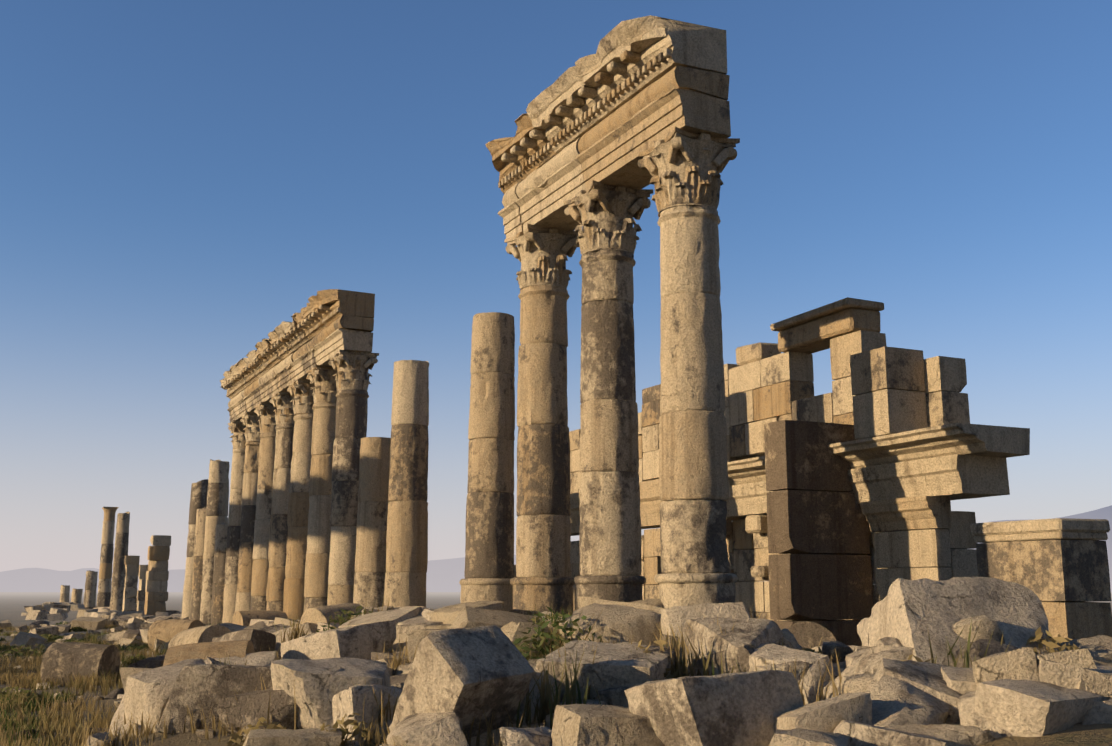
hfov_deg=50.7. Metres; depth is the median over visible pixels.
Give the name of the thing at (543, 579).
column
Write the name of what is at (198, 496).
column
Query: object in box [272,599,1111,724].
rubble blocks
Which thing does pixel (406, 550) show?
column
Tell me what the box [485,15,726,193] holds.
entablature cornice
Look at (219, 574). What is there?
column
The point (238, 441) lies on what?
column
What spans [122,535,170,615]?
piers
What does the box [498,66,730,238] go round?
entablature architrave
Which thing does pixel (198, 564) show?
column
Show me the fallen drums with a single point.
(187, 638)
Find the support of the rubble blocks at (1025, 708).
on the ground
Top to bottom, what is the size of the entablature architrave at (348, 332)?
0.943 m
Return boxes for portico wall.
[514,297,1029,620]
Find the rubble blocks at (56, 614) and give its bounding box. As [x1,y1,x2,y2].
[21,602,180,620]
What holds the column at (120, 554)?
on the ground
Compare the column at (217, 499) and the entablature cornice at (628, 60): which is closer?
the entablature cornice at (628, 60)
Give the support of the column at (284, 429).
on the ground
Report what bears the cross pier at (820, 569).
on the ground
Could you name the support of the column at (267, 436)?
on the ground
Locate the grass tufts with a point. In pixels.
(22, 703)
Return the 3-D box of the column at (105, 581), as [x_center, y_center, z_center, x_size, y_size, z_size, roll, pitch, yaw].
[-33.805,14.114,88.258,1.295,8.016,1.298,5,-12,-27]
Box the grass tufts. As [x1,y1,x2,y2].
[0,598,1079,745]
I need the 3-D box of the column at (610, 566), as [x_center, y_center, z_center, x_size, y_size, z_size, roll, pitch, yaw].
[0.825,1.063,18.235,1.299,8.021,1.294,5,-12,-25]
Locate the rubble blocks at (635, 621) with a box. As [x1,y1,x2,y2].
[14,597,1111,707]
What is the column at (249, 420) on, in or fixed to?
on the ground
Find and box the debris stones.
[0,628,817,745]
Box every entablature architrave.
[227,314,373,422]
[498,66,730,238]
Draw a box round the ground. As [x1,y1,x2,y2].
[0,592,1111,745]
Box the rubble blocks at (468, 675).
[31,577,1111,745]
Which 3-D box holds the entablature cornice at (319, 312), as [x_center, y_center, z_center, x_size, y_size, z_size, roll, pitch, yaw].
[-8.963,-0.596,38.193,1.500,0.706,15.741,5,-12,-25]
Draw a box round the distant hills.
[0,505,1111,591]
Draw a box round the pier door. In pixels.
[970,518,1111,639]
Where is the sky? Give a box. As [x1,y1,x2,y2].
[0,0,1111,571]
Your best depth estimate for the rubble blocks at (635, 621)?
13.30 m
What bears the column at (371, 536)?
on the ground
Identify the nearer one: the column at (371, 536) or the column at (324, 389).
the column at (371, 536)
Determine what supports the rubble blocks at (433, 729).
on the ground
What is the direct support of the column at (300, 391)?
on the ground
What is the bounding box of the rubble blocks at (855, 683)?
[0,607,1018,693]
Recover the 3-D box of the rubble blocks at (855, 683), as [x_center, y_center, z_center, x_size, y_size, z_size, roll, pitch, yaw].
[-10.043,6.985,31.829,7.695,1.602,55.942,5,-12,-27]
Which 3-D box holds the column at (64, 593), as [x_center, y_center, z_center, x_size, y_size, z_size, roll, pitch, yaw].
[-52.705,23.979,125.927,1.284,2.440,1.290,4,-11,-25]
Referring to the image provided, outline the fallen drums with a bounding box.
[40,603,835,686]
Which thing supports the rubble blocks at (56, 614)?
on the ground
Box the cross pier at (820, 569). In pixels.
[764,420,873,645]
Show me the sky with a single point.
(180, 179)
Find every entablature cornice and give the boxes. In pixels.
[220,289,374,398]
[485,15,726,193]
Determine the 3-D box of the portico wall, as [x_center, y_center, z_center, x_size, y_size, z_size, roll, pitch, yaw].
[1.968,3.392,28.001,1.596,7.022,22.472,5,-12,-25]
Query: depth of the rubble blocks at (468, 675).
9.47 m
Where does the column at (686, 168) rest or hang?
on the ground
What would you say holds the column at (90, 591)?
on the ground
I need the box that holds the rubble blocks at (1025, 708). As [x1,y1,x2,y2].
[119,601,1101,745]
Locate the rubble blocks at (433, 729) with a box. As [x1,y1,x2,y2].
[10,617,1039,745]
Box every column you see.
[60,585,69,601]
[71,588,82,603]
[84,571,97,608]
[97,507,118,606]
[109,512,129,610]
[181,479,207,618]
[190,507,206,619]
[200,459,229,625]
[211,523,227,624]
[222,420,245,622]
[235,411,260,611]
[250,401,276,610]
[266,392,294,611]
[283,380,314,619]
[304,364,337,611]
[327,349,378,604]
[353,437,390,607]
[384,360,428,607]
[459,312,514,610]
[504,223,582,616]
[563,180,652,608]
[638,126,739,607]
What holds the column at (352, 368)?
on the ground
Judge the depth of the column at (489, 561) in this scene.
22.21 m
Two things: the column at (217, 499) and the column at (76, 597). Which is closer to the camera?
the column at (217, 499)

